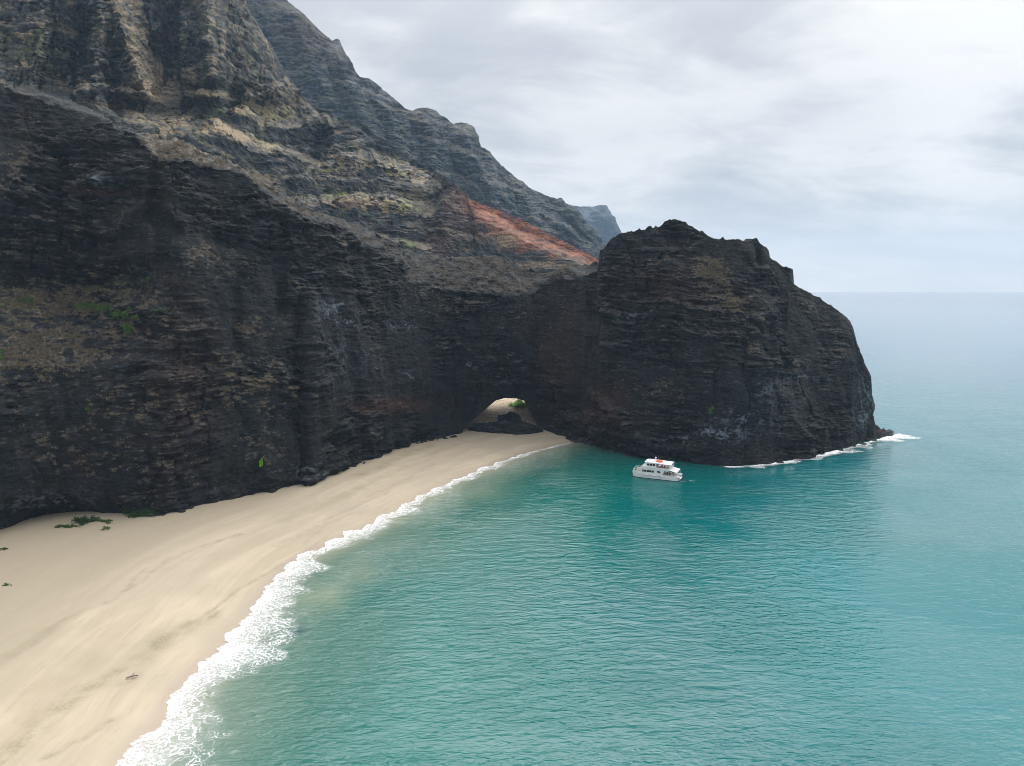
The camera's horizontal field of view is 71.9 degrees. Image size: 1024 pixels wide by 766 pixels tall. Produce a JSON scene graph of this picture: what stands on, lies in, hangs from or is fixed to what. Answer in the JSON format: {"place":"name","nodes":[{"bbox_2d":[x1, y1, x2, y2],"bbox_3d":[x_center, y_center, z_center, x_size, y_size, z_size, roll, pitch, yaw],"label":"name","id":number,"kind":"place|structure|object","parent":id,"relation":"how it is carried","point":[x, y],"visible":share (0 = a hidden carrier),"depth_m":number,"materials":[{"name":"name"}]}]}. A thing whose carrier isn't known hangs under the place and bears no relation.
{"place":"outdoors","nodes":[
{"label":"outdoors","id":0,"kind":"place"},
{"bbox_2d":[0,0,511,261],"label":"terraced hillside","id":1,"kind":"structure","parent":0,"point":[211,77],"depth_m":523.50,"materials":[{"name":"grey stone"}]},
{"bbox_2d":[0,425,573,765],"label":"beach","id":2,"kind":"structure","parent":0,"point":[92,616],"depth_m":173.01,"materials":[{"name":"beige sand"}]},
{"bbox_2d":[55,524,78,527],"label":"shrub","id":3,"kind":"object","parent":2,"relation":"on","point":[65,526],"visible":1,"depth_m":210.23,"materials":[{"name":"green plant"}]},
{"bbox_2d":[71,514,90,524],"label":"shrub","id":4,"kind":"object","parent":2,"relation":"on","point":[83,520],"visible":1,"depth_m":213.38,"materials":[{"name":"green plant"}]},
{"bbox_2d":[76,515,100,521],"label":"shrub","id":5,"kind":"object","parent":2,"relation":"on","point":[93,518],"visible":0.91,"depth_m":215.59,"materials":[{"name":"green plant"}]},
{"bbox_2d":[97,518,112,523],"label":"shrub","id":6,"kind":"object","parent":2,"relation":"on","point":[107,521],"visible":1,"depth_m":215.32,"materials":[{"name":"green plant"}]},
{"bbox_2d":[116,506,166,517],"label":"shrub","id":7,"kind":"object","parent":2,"relation":"on","point":[140,514],"visible":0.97,"depth_m":221.60,"materials":[{"name":"green plant"}]},
{"bbox_2d":[467,398,536,424],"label":"sand mound","id":8,"kind":"object","parent":2,"relation":"on","point":[493,411],"visible":0.05,"depth_m":383.59,"materials":[{"name":"beige sand"}]},
{"bbox_2d":[497,411,521,421],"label":"rock outcrop","id":9,"kind":"object","parent":8,"relation":"on","point":[511,416],"visible":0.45,"depth_m":367.31,"materials":[{"name":"black stone"}]},
{"bbox_2d":[507,399,525,406],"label":"shrub","id":10,"kind":"object","parent":8,"relation":"on","point":[518,404],"visible":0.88,"depth_m":391.63,"materials":[{"name":"green plant"}]},
{"bbox_2d":[468,421,542,434],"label":"rock outcrop","id":11,"kind":"object","parent":2,"relation":"on","point":[514,427],"visible":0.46,"depth_m":353.82,"materials":[{"name":"black stone"}]},
{"bbox_2d":[246,0,605,259],"bbox_3d":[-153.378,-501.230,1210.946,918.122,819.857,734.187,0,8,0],"label":"back ridge","id":12,"kind":"structure","parent":0,"point":[315,62],"depth_m":1086.48,"materials":[{"name":"grey stone"}]},
{"bbox_2d":[0,84,893,529],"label":"sea cliff","id":13,"kind":"structure","parent":0,"point":[342,360],"depth_m":270.59,"materials":[{"name":"black stone"}]},
{"bbox_2d":[0,348,5,359],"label":"shrub","id":14,"kind":"object","parent":13,"relation":"on","point":[1,356],"visible":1,"depth_m":209.21,"materials":[{"name":"green plant"}]},
{"bbox_2d":[16,296,35,302],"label":"shrub","id":15,"kind":"object","parent":13,"relation":"on","point":[27,300],"visible":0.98,"depth_m":234.30,"materials":[{"name":"green plant"}]},
{"bbox_2d":[73,301,107,306],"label":"shrub","id":16,"kind":"object","parent":13,"relation":"on","point":[89,304],"visible":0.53,"depth_m":245.50,"materials":[{"name":"green plant"}]},
{"bbox_2d":[77,303,112,311],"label":"shrub","id":17,"kind":"object","parent":13,"relation":"on","point":[99,308],"visible":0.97,"depth_m":240.40,"materials":[{"name":"green plant"}]},
{"bbox_2d":[108,307,138,319],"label":"shrub","id":18,"kind":"object","parent":13,"relation":"on","point":[125,315],"visible":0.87,"depth_m":235.73,"materials":[{"name":"green plant"}]},
{"bbox_2d":[121,323,133,333],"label":"shrub","id":19,"kind":"object","parent":13,"relation":"on","point":[127,328],"visible":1,"depth_m":232.79,"materials":[{"name":"green plant"}]},
{"bbox_2d":[141,276,150,282],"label":"shrub","id":20,"kind":"object","parent":13,"relation":"on","point":[148,278],"visible":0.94,"depth_m":241.80,"materials":[{"name":"green plant"}]},
{"bbox_2d":[150,307,166,311],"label":"shrub","id":21,"kind":"object","parent":13,"relation":"on","point":[164,309],"visible":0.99,"depth_m":231.85,"materials":[{"name":"green plant"}]},
{"bbox_2d":[0,91,883,516],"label":"dry scrub","id":22,"kind":"object","parent":13,"relation":"on","point":[44,353],"visible":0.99,"depth_m":245.73,"materials":[{"name":"brown plant"}]},
{"bbox_2d":[707,405,713,413],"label":"shrub","id":23,"kind":"object","parent":13,"relation":"on","point":[710,410],"visible":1,"depth_m":299.38,"materials":[{"name":"green plant"}]},
{"bbox_2d":[467,198,598,272],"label":"red soil ridge","id":24,"kind":"structure","parent":0,"point":[517,241],"depth_m":701.90,"materials":[{"name":"red soil"}]},
{"bbox_2d":[129,292,1023,765],"bbox_3d":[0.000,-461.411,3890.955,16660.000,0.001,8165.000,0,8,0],"label":"sea","id":25,"kind":"structure","parent":0,"point":[575,604],"depth_m":164.58,"materials":[{"name":"liquid"}]},
{"bbox_2d":[116,443,569,765],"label":"surf","id":26,"kind":"structure","parent":25,"relation":"on","point":[221,655],"depth_m":146.41,"materials":[{"name":"white liquid"}]},
{"bbox_2d":[632,457,681,481],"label":"tour catamaran","id":27,"kind":"object","parent":25,"relation":"on","point":[651,468],"visible":0.99,"depth_m":276.66,"materials":[{"name":"white paint"}]},
{"bbox_2d":[725,434,918,467],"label":"wave wash","id":28,"kind":"object","parent":25,"relation":"on","point":[896,436],"visible":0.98,"depth_m":321.89,"materials":[{"name":"white liquid"}]},
{"bbox_2d":[570,205,621,244],"bbox_3d":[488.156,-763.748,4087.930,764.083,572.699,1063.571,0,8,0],"label":"distant headland","id":29,"kind":"structure","parent":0,"point":[601,220],"depth_m":3789.59,"materials":[{"name":"stone"}]},
{"bbox_2d":[287,0,1023,291],"label":"sky","id":30,"kind":"structure","parent":0,"point":[868,145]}
]}

